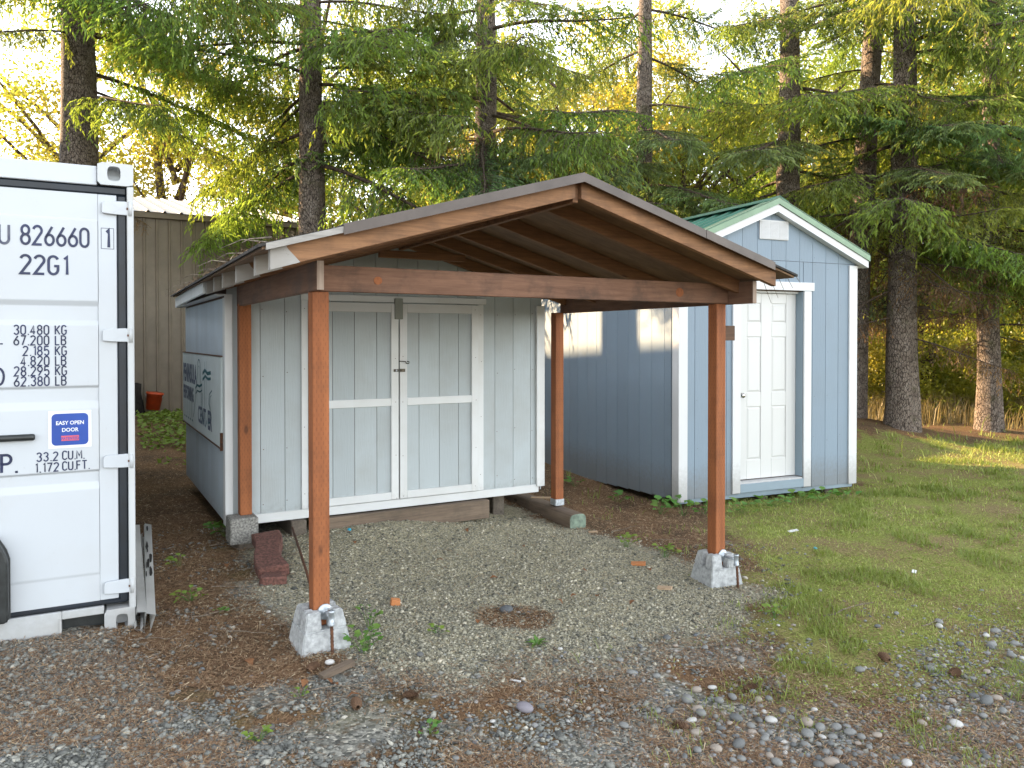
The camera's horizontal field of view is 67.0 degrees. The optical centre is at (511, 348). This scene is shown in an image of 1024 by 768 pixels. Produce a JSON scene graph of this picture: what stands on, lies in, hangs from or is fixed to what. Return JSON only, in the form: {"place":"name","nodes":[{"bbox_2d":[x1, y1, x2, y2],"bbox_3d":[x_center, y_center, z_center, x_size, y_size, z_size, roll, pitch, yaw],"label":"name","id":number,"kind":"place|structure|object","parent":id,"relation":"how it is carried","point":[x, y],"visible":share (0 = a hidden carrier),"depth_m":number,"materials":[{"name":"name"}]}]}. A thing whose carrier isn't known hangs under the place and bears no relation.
{"place":"outdoors","nodes":[
{"label":"outdoors","id":0,"kind":"place"},
{"bbox_2d":[215,501,797,704],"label":"gravel","id":1,"kind":"structure","parent":0,"point":[350,615],"depth_m":4.93,"materials":[{"name":"gravel"}]},
{"bbox_2d":[0,0,1022,336],"label":"sky","id":2,"kind":"structure","parent":0,"point":[707,6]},
{"bbox_2d":[0,383,1023,767],"bbox_3d":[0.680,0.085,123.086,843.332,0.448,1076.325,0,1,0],"label":"ground","id":3,"kind":"structure","parent":0,"point":[350,737],"depth_m":4.98,"materials":[{"name":"soil"}]},
{"bbox_2d":[0,157,135,641],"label":"shipping container","id":4,"kind":"object","parent":3,"relation":"on","point":[67,473],"visible":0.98,"depth_m":4.20,"materials":[{"name":"metal"}]},
{"bbox_2d":[0,187,118,612],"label":"door","id":5,"kind":"structure","parent":4,"relation":"in","point":[59,523],"depth_m":4.18,"materials":[{"name":"white paint"}]},
{"bbox_2d":[0,0,212,197],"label":"broadleaf tree","id":6,"kind":"object","parent":3,"relation":"on","point":[11,93],"visible":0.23,"depth_m":36.12,"materials":[{"name":"yellow plant"}]},
{"bbox_2d":[134,525,145,630],"bbox_3d":[-2.517,1.477,5.199,0.063,0.110,2.060,0,2,-27],"label":"metal channel","id":7,"kind":"object","parent":3,"relation":"on","point":[140,598],"visible":0.59,"depth_m":4.76,"materials":[{"name":"white paint"}]},
{"bbox_2d":[135,383,144,414],"bbox_3d":[-7.432,1.019,14.873,0.728,0.739,0.722,0,1,0],"label":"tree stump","id":8,"kind":"object","parent":3,"relation":"on","point":[139,406],"visible":0.16,"depth_m":14.82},
{"bbox_2d":[0,0,294,234],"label":"spruce tree","id":9,"kind":"object","parent":3,"relation":"on","point":[79,23],"visible":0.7,"depth_m":12.52,"materials":[{"name":"green plant"}]},
{"bbox_2d":[140,524,155,632],"bbox_3d":[-2.463,1.481,5.219,0.078,0.120,2.107,0,2,-26],"label":"metal channel","id":10,"kind":"object","parent":3,"relation":"on","point":[146,546],"visible":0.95,"depth_m":4.95,"materials":[{"name":"white paint"}]},
{"bbox_2d":[146,391,163,409],"bbox_3d":[-6.926,1.010,14.962,0.320,0.331,0.320,8,1,-17],"label":"bucket","id":11,"kind":"object","parent":3,"relation":"on","point":[153,400],"visible":1,"depth_m":14.85,"materials":[{"name":"orange plastic"}]},
{"bbox_2d":[135,408,185,464],"bbox_3d":[-5.278,1.281,12.273,4.236,0.333,5.950,0,1,0],"label":"ground cover","id":12,"kind":"object","parent":3,"relation":"on","point":[167,413],"visible":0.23,"depth_m":12.14,"materials":[{"name":"green plant"}]},
{"bbox_2d":[0,1,337,218],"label":"broadleaf tree","id":13,"kind":"object","parent":3,"relation":"on","point":[160,188],"visible":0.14,"depth_m":35.51,"materials":[{"name":"yellow plant"}]},
{"bbox_2d":[169,585,207,602],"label":"weed","id":14,"kind":"object","parent":3,"relation":"on","point":[190,586],"visible":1,"depth_m":4.77,"materials":[{"name":"green plant"}]},
{"bbox_2d":[202,520,225,536],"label":"weed","id":15,"kind":"object","parent":3,"relation":"on","point":[215,525],"visible":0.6,"depth_m":6.18,"materials":[{"name":"green plant"}]},
{"bbox_2d":[134,196,297,412],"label":"workshop building","id":16,"kind":"structure","parent":3,"relation":"on","point":[159,317],"depth_m":15.36,"materials":[{"name":"brown paint"}]},
{"bbox_2d":[229,543,253,549],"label":"support block","id":17,"kind":"structure","parent":3,"relation":"on","point":[242,546],"depth_m":5.85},
{"bbox_2d":[226,512,257,545],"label":"cinder block","id":18,"kind":"structure","parent":17,"relation":"on","point":[241,529],"depth_m":5.82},
{"bbox_2d":[241,724,273,741],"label":"weed","id":19,"kind":"object","parent":3,"relation":"on","point":[265,727],"visible":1,"depth_m":3.14,"materials":[{"name":"green plant"}]},
{"bbox_2d":[251,530,288,577],"bbox_3d":[-1.733,1.462,5.519,0.229,0.088,0.622,-5,11,-22],"label":"edging paver","id":20,"kind":"object","parent":3,"relation":"on","point":[268,547],"visible":0.98,"depth_m":5.42,"materials":[{"name":"brick"}]},
{"bbox_2d":[233,689,308,719],"bbox_3d":[-1.062,1.579,3.427,0.089,0.021,0.344,1,1,37],"label":"twig","id":21,"kind":"object","parent":3,"relation":"on","point":[267,705],"visible":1,"depth_m":3.43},
{"bbox_2d":[259,571,286,585],"bbox_3d":[-1.597,1.541,5.180,0.187,0.073,0.201,4,-4,-20],"label":"edging paver","id":22,"kind":"object","parent":3,"relation":"on","point":[273,578],"visible":0.92,"depth_m":5.10,"materials":[{"name":"brick"}]},
{"bbox_2d":[167,0,428,226],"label":"broadleaf tree","id":23,"kind":"object","parent":3,"relation":"on","point":[329,5],"visible":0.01,"depth_m":36.69,"materials":[{"name":"green plant"}]},
{"bbox_2d":[291,526,308,583],"bbox_3d":[-1.473,1.490,5.444,0.022,0.193,1.286,0,1,-22],"label":"rebar rod","id":24,"kind":"object","parent":3,"relation":"on","point":[301,555],"visible":0.59,"depth_m":5.51,"materials":[{"name":"metal"}]},
{"bbox_2d":[268,720,338,736],"bbox_3d":[-0.861,1.575,3.200,0.286,0.017,0.085,-4,-2,-11],"label":"twig","id":25,"kind":"object","parent":3,"relation":"on","point":[282,733],"visible":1,"depth_m":3.20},
{"bbox_2d":[105,0,514,277],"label":"spruce tree","id":26,"kind":"object","parent":3,"relation":"on","point":[310,192],"visible":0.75,"depth_m":12.44,"materials":[{"name":"green plant"}]},
{"bbox_2d":[306,661,318,672],"bbox_3d":[-0.986,1.574,3.825,0.052,0.052,0.076,0,1,21],"label":"pine cone","id":27,"kind":"object","parent":3,"relation":"on","point":[312,666],"visible":1,"depth_m":3.81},
{"bbox_2d":[289,598,350,656],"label":"concrete pier","id":28,"kind":"structure","parent":3,"relation":"on","point":[309,633],"depth_m":4.05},
{"bbox_2d":[318,659,354,679],"bbox_3d":[-0.860,1.575,3.799,0.040,0.025,0.190,8,10,41],"label":"wood stick","id":29,"kind":"object","parent":3,"relation":"on","point":[336,669],"visible":1,"depth_m":3.79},
{"bbox_2d":[306,681,387,691],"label":"twig","id":30,"kind":"object","parent":3,"relation":"on","point":[326,687],"visible":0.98,"depth_m":3.63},
{"bbox_2d":[350,696,361,710],"bbox_3d":[-0.696,1.583,3.454,0.052,0.052,0.076,0,1,-25],"label":"pine cone","id":31,"kind":"object","parent":3,"relation":"on","point":[356,703],"visible":1,"depth_m":3.44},
{"bbox_2d":[342,623,382,653],"bbox_3d":[-0.777,1.526,4.061,0.225,0.134,0.214,0,1,27],"label":"weed","id":32,"kind":"object","parent":3,"relation":"on","point":[358,632],"visible":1,"depth_m":4.06,"materials":[{"name":"green plant"}]},
{"bbox_2d":[280,123,454,228],"bbox_3d":[-5.493,-4.484,33.029,8.273,12.188,10.211,0,1,-11],"label":"broadleaf tree","id":33,"kind":"object","parent":3,"relation":"on","point":[364,214],"visible":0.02,"depth_m":32.29,"materials":[{"name":"green plant"}]},
{"bbox_2d":[355,604,382,627],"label":"weed","id":34,"kind":"object","parent":3,"relation":"on","point":[374,610],"visible":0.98,"depth_m":4.34,"materials":[{"name":"green plant"}]},
{"bbox_2d":[390,598,400,605],"bbox_3d":[-0.718,1.560,4.753,0.055,0.045,0.045,9,4,-17],"label":"wood offcut","id":35,"kind":"object","parent":3,"relation":"on","point":[395,601],"visible":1,"depth_m":4.74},
{"bbox_2d":[403,689,418,699],"bbox_3d":[-0.462,1.583,3.543,0.076,0.052,0.052,0,1,-6],"label":"pine cone","id":36,"kind":"object","parent":3,"relation":"on","point":[409,694],"visible":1,"depth_m":3.53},
{"bbox_2d":[283,0,549,211],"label":"broadleaf tree","id":37,"kind":"object","parent":3,"relation":"on","point":[371,77],"visible":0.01,"depth_m":35.40,"materials":[{"name":"green plant"}]},
{"bbox_2d":[418,718,441,734],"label":"weed","id":38,"kind":"object","parent":3,"relation":"on","point":[435,722],"visible":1,"depth_m":3.27,"materials":[{"name":"green plant"}]},
{"bbox_2d":[442,708,500,724],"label":"twig","id":39,"kind":"object","parent":3,"relation":"on","point":[472,722],"visible":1,"depth_m":3.34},
{"bbox_2d":[361,49,584,213],"bbox_3d":[-1.685,-5.051,30.289,8.960,13.431,9.169,0,1,32],"label":"broadleaf tree","id":40,"kind":"object","parent":3,"relation":"on","point":[413,194],"visible":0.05,"depth_m":29.58,"materials":[{"name":"green plant"}]},
{"bbox_2d":[275,0,689,217],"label":"spruce tree","id":41,"kind":"object","parent":3,"relation":"on","point":[493,168],"visible":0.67,"depth_m":11.88,"materials":[{"name":"green plant"}]},
{"bbox_2d":[166,172,799,624],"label":"storage shed","id":42,"kind":"structure","parent":3,"relation":"on","point":[386,362],"depth_m":6.16,"materials":[{"name":"grey wood"}]},
{"bbox_2d":[182,351,222,450],"bbox_3d":[-2.865,0.412,7.099,0.031,0.741,2.488,0,1,-29],"label":"sign board","id":43,"kind":"object","parent":42,"relation":"attached to","point":[203,394],"visible":0.99,"depth_m":6.78,"materials":[{"name":"paint"}]},
{"bbox_2d":[318,604,334,654],"bbox_3d":[-0.962,1.485,4.057,0.086,0.259,0.135,0,1,-29],"label":"metal post base bracket","id":44,"kind":"object","parent":42,"relation":"attached to","point":[324,611],"visible":0.94,"depth_m":4.02,"materials":[{"name":"metal"}]},
{"bbox_2d":[329,302,398,505],"bbox_3d":[-1.298,0.453,6.433,0.758,1.670,0.048,0,1,-29],"label":"door","id":45,"kind":"structure","parent":42,"relation":"in","point":[363,337],"depth_m":6.47,"materials":[{"name":"white wood"}]},
{"bbox_2d":[399,304,477,498],"bbox_3d":[-0.634,0.448,6.804,0.761,1.670,0.053,0,1,-29],"label":"door","id":46,"kind":"structure","parent":42,"relation":"in","point":[438,344],"depth_m":6.81,"materials":[{"name":"white wood"}]},
{"bbox_2d":[718,549,738,588],"bbox_3d":[1.540,1.571,5.452,0.086,0.279,0.160,0,1,-29],"label":"metal post base bracket","id":47,"kind":"object","parent":42,"relation":"attached to","point":[735,558],"visible":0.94,"depth_m":5.40,"materials":[{"name":"metal"}]},
{"bbox_2d":[398,77,613,208],"bbox_3d":[0.201,-3.159,22.900,6.531,9.622,8.061,0,1,-17],"label":"broadleaf tree","id":48,"kind":"object","parent":3,"relation":"on","point":[581,100],"visible":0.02,"depth_m":22.70,"materials":[{"name":"green plant"}]},
{"bbox_2d":[499,605,512,612],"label":"stone","id":49,"kind":"object","parent":3,"relation":"on","point":[506,608],"visible":1,"depth_m":4.71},
{"bbox_2d":[0,435,1023,767],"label":"needle litter","id":50,"kind":"object","parent":3,"relation":"on","point":[204,653],"visible":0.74,"depth_m":3.67,"materials":[{"name":"plant"}]},
{"bbox_2d":[0,527,1023,767],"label":"gravel","id":51,"kind":"structure","parent":3,"relation":"on","point":[73,760],"depth_m":3.37,"materials":[{"name":"gravel"}]},
{"bbox_2d":[0,571,1023,767],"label":"pebbles","id":52,"kind":"object","parent":3,"relation":"on","point":[785,742],"visible":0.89,"depth_m":3.56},
{"bbox_2d":[516,701,533,712],"bbox_3d":[0.057,1.614,3.485,0.081,0.042,0.062,9,11,17],"label":"stone","id":53,"kind":"object","parent":3,"relation":"on","point":[524,706],"visible":1,"depth_m":3.47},
{"bbox_2d":[525,634,548,647],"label":"weed","id":54,"kind":"object","parent":3,"relation":"on","point":[536,640],"visible":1,"depth_m":4.23,"materials":[{"name":"green plant"}]},
{"bbox_2d":[424,0,664,204],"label":"broadleaf tree","id":55,"kind":"object","parent":3,"relation":"on","point":[561,58],"visible":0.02,"depth_m":35.71,"materials":[{"name":"green plant"}]},
{"bbox_2d":[504,493,585,527],"bbox_3d":[0.151,1.573,7.912,0.176,0.157,1.938,0,1,-28],"label":"timber beam","id":56,"kind":"object","parent":3,"relation":"on","point":[564,516],"visible":0.52,"depth_m":7.34,"materials":[{"name":"brown wood"}]},
{"bbox_2d":[469,0,746,193],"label":"broadleaf tree","id":57,"kind":"object","parent":3,"relation":"on","point":[618,91],"visible":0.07,"depth_m":23.84,"materials":[{"name":"green plant"}]},
{"bbox_2d":[501,0,748,206],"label":"broadleaf tree","id":58,"kind":"object","parent":3,"relation":"on","point":[565,108],"visible":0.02,"depth_m":28.72,"materials":[{"name":"green plant"}]},
{"bbox_2d":[615,532,641,547],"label":"weed","id":59,"kind":"object","parent":3,"relation":"on","point":[628,535],"visible":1,"depth_m":6.45,"materials":[{"name":"green plant"}]},
{"bbox_2d":[499,0,780,217],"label":"spruce tree","id":60,"kind":"object","parent":3,"relation":"on","point":[644,139],"visible":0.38,"depth_m":13.62,"materials":[{"name":"green plant"}]},
{"bbox_2d":[650,495,679,514],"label":"weed","id":61,"kind":"object","parent":3,"relation":"on","point":[655,501],"visible":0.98,"depth_m":7.86,"materials":[{"name":"green plant"}]},
{"bbox_2d":[652,543,681,557],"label":"weed","id":62,"kind":"object","parent":3,"relation":"on","point":[668,547],"visible":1,"depth_m":6.16,"materials":[{"name":"green plant"}]},
{"bbox_2d":[672,719,689,730],"bbox_3d":[0.748,1.665,3.420,0.076,0.052,0.052,0,1,31],"label":"pine cone","id":63,"kind":"object","parent":3,"relation":"on","point":[684,725],"visible":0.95,"depth_m":3.41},
{"bbox_2d":[665,494,699,515],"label":"weed","id":64,"kind":"object","parent":3,"relation":"on","point":[689,503],"visible":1,"depth_m":7.75,"materials":[{"name":"green plant"}]},
{"bbox_2d":[681,694,692,703],"bbox_3d":[0.831,1.663,3.671,0.054,0.041,0.066,-2,6,-7],"label":"pebble","id":65,"kind":"object","parent":3,"relation":"on","point":[686,700],"visible":0.99,"depth_m":3.65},
{"bbox_2d":[575,0,825,208],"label":"broadleaf tree","id":66,"kind":"object","parent":3,"relation":"on","point":[700,183],"visible":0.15,"depth_m":22.90,"materials":[{"name":"green plant"}]},
{"bbox_2d":[541,196,870,504],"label":"garden shed","id":67,"kind":"structure","parent":3,"relation":"on","point":[635,399],"depth_m":8.68,"materials":[{"name":"blue wood"}]},
{"bbox_2d":[740,293,795,479],"bbox_3d":[2.817,0.409,8.575,0.872,2.045,0.115,0,1,-24],"label":"door","id":68,"kind":"structure","parent":67,"relation":"in","point":[768,329],"depth_m":8.60,"materials":[{"name":"white paint"}]},
{"bbox_2d":[710,743,721,752],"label":"pebble","id":69,"kind":"object","parent":3,"relation":"on","point":[716,747],"visible":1,"depth_m":3.22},
{"bbox_2d":[690,549,742,587],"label":"concrete pier","id":70,"kind":"structure","parent":3,"relation":"on","point":[710,570],"depth_m":5.46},
{"bbox_2d":[729,713,742,722],"bbox_3d":[1.011,1.665,3.490,0.063,0.038,0.043,7,1,26],"label":"pebble","id":71,"kind":"object","parent":3,"relation":"on","point":[736,717],"visible":0.99,"depth_m":3.48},
{"bbox_2d":[732,737,744,749],"bbox_3d":[0.957,1.666,3.264,0.074,0.042,0.048,0,3,-44],"label":"pebble","id":72,"kind":"object","parent":3,"relation":"on","point":[738,743],"visible":1,"depth_m":3.25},
{"bbox_2d":[727,497,761,513],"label":"weed","id":73,"kind":"object","parent":3,"relation":"on","point":[735,501],"visible":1,"depth_m":7.89,"materials":[{"name":"green plant"}]},
{"bbox_2d":[601,0,888,212],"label":"broadleaf tree","id":74,"kind":"object","parent":3,"relation":"on","point":[670,38],"visible":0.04,"depth_m":27.13,"materials":[{"name":"green plant"}]},
{"bbox_2d":[743,682,758,692],"bbox_3d":[1.182,1.676,3.828,0.076,0.052,0.052,0,1,-11],"label":"pine cone","id":75,"kind":"object","parent":3,"relation":"on","point":[748,687],"visible":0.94,"depth_m":3.82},
{"bbox_2d":[764,716,777,723],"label":"pebble","id":76,"kind":"object","parent":3,"relation":"on","point":[770,719],"visible":0.99,"depth_m":3.49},
{"bbox_2d":[753,495,791,506],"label":"weed","id":77,"kind":"object","parent":3,"relation":"on","point":[776,499],"visible":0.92,"depth_m":8.14,"materials":[{"name":"green plant"}]},
{"bbox_2d":[758,603,788,617],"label":"weed","id":78,"kind":"object","parent":3,"relation":"on","point":[774,608],"visible":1,"depth_m":4.79,"materials":[{"name":"green plant"}]},
{"bbox_2d":[771,757,782,766],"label":"pebble","id":79,"kind":"object","parent":3,"relation":"on","point":[777,762],"visible":1,"depth_m":3.13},
{"bbox_2d":[654,10,919,315],"bbox_3d":[8.149,-3.755,22.508,9.136,10.906,7.402,0,1,29],"label":"broadleaf tree","id":80,"kind":"object","parent":3,"relation":"on","point":[770,139],"visible":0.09,"depth_m":21.46,"materials":[{"name":"green plant"}]},
{"bbox_2d":[777,489,816,504],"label":"weed","id":81,"kind":"object","parent":3,"relation":"on","point":[811,496],"visible":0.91,"depth_m":8.34,"materials":[{"name":"green plant"}]},
{"bbox_2d":[800,717,813,727],"bbox_3d":[1.329,1.684,3.484,0.057,0.043,0.077,0,-5,-9],"label":"pebble","id":82,"kind":"object","parent":3,"relation":"on","point":[806,722],"visible":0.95,"depth_m":3.46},
{"bbox_2d":[801,728,813,737],"bbox_3d":[1.293,1.683,3.385,0.052,0.031,0.061,-9,5,-12],"label":"pebble","id":83,"kind":"object","parent":3,"relation":"on","point":[807,733],"visible":1,"depth_m":3.37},
{"bbox_2d":[815,722,824,731],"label":"pebble","id":84,"kind":"object","parent":3,"relation":"on","point":[820,726],"visible":1,"depth_m":3.43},
{"bbox_2d":[803,486,839,500],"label":"weed","id":85,"kind":"object","parent":3,"relation":"on","point":[822,488],"visible":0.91,"depth_m":8.47,"materials":[{"name":"green plant"}]},
{"bbox_2d":[633,490,1023,744],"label":"moss","id":86,"kind":"object","parent":3,"relation":"on","point":[859,675],"visible":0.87,"depth_m":4.70,"materials":[{"name":"green plant"}]},
{"bbox_2d":[822,757,839,767],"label":"pebble","id":87,"kind":"object","parent":3,"relation":"on","point":[830,761],"visible":0.83,"depth_m":3.14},
{"bbox_2d":[715,3,963,332],"bbox_3d":[13.161,-5.671,29.390,10.086,14.775,9.856,0,1,-14],"label":"broadleaf tree","id":88,"kind":"object","parent":3,"relation":"on","point":[811,77],"visible":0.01,"depth_m":28.15,"materials":[{"name":"green plant"}]},
{"bbox_2d":[659,0,1021,224],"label":"spruce tree","id":89,"kind":"object","parent":3,"relation":"on","point":[786,180],"visible":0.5,"depth_m":12.41,"materials":[{"name":"green plant"}]},
{"bbox_2d":[843,728,856,735],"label":"pebble","id":90,"kind":"object","parent":3,"relation":"on","point":[849,731],"visible":1,"depth_m":3.38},
{"bbox_2d":[694,0,1023,432],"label":"spruce tree","id":91,"kind":"object","parent":3,"relation":"on","point":[902,410],"visible":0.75,"depth_m":12.20,"materials":[{"name":"green plant"}]},
{"bbox_2d":[711,1,1013,394],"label":"broadleaf tree","id":92,"kind":"object","parent":3,"relation":"on","point":[828,63],"visible":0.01,"depth_m":22.74,"materials":[{"name":"green plant"}]},
{"bbox_2d":[868,317,885,406],"bbox_3d":[7.060,0.408,17.322,3.209,3.096,2.819,0,1,0],"label":"shrub","id":93,"kind":"object","parent":3,"relation":"on","point":[877,348],"visible":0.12,"depth_m":16.95,"materials":[{"name":"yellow plant"}]},
{"bbox_2d":[877,651,890,662],"bbox_3d":[2.011,1.664,4.177,0.052,0.052,0.076,0,1,-13],"label":"pine cone","id":94,"kind":"object","parent":3,"relation":"on","point":[885,657],"visible":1,"depth_m":4.16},
{"bbox_2d":[745,0,1023,417],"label":"spruce tree","id":95,"kind":"object","parent":3,"relation":"on","point":[870,66],"visible":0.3,"depth_m":13.09,"materials":[{"name":"green plant"}]},
{"bbox_2d":[868,274,939,399],"bbox_3d":[8.854,-0.131,20.040,4.052,4.451,4.613,0,1,-31],"label":"shrub","id":96,"kind":"object","parent":3,"relation":"on","point":[875,285],"visible":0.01,"depth_m":19.34,"materials":[{"name":"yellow plant"}]},
{"bbox_2d":[800,17,1023,406],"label":"broadleaf tree","id":97,"kind":"object","parent":3,"relation":"on","point":[920,312],"visible":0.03,"depth_m":19.01,"materials":[{"name":"green plant"}]},
{"bbox_2d":[802,0,1023,431],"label":"spruce tree","id":98,"kind":"object","parent":3,"relation":"on","point":[989,403],"visible":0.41,"depth_m":13.66,"materials":[{"name":"green plant"}]},
{"bbox_2d":[868,317,1007,418],"bbox_3d":[9.383,0.555,17.873,3.463,2.622,3.378,0,1,25],"label":"shrub","id":99,"kind":"object","parent":3,"relation":"on","point":[934,389],"visible":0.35,"depth_m":17.45,"materials":[{"name":"green plant"}]},
{"bbox_2d":[875,280,1021,397],"bbox_3d":[13.222,-0.098,23.122,5.500,4.165,5.366,-1,1,-38],"label":"shrub","id":100,"kind":"object","parent":3,"relation":"on","point":[975,340],"visible":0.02,"depth_m":22.10,"materials":[{"name":"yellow plant"}]},
{"bbox_2d":[877,293,1023,400],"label":"shrub","id":101,"kind":"object","parent":3,"relation":"on","point":[1002,354],"visible":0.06,"depth_m":19.44,"materials":[{"name":"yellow plant"}]},
{"bbox_2d":[884,27,1023,339],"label":"broadleaf tree","id":102,"kind":"object","parent":3,"relation":"on","point":[962,89],"depth_m":21.95,"materials":[{"name":"green plant"}]},
{"bbox_2d":[948,667,961,677],"bbox_3d":[2.283,1.670,3.989,0.076,0.052,0.052,0,1,-29],"label":"pine cone","id":103,"kind":"object","parent":3,"relation":"on","point":[953,671],"visible":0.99,"depth_m":3.97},
{"bbox_2d":[949,719,963,728],"bbox_3d":[1.986,1.676,3.457,0.058,0.032,0.054,4,8,0],"label":"pebble","id":104,"kind":"object","parent":3,"relation":"on","point":[958,723],"visible":0.99,"depth_m":3.44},
{"bbox_2d":[919,8,1023,388],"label":"broadleaf tree","id":105,"kind":"object","parent":3,"relation":"on","point":[1002,122],"visible":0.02,"depth_m":19.46,"materials":[{"name":"green plant"}]},
{"bbox_2d":[937,316,1023,418],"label":"shrub","id":106,"kind":"object","parent":3,"relation":"on","point":[1019,369],"visible":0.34,"depth_m":16.85,"materials":[{"name":"green plant"}]},
{"bbox_2d":[979,694,993,706],"bbox_3d":[2.254,1.671,3.675,0.082,0.047,0.054,-6,8,-33],"label":"pebble","id":107,"kind":"object","parent":3,"relation":"on","point":[986,699],"visible":0.97,"depth_m":3.66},
{"bbox_2d":[953,179,1023,408],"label":"broadleaf tree","id":108,"kind":"object","parent":3,"relation":"on","point":[1002,316],"visible":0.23,"depth_m":14.57,"materials":[{"name":"green plant"}]},
{"bbox_2d":[1001,328,1023,413],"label":"shrub","id":109,"kind":"object","parent":3,"relation":"on","point":[1013,351],"visible":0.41,"depth_m":17.64,"materials":[{"name":"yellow plant"}]},
{"bbox_2d":[543,416,1023,767],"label":"grass","id":110,"kind":"structure","parent":0,"point":[860,513],"depth_m":5.95,"materials":[{"name":"plant"}]},
{"bbox_2d":[868,386,1023,429],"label":"dry grass","id":111,"kind":"structure","parent":0,"point":[876,410],"depth_m":16.33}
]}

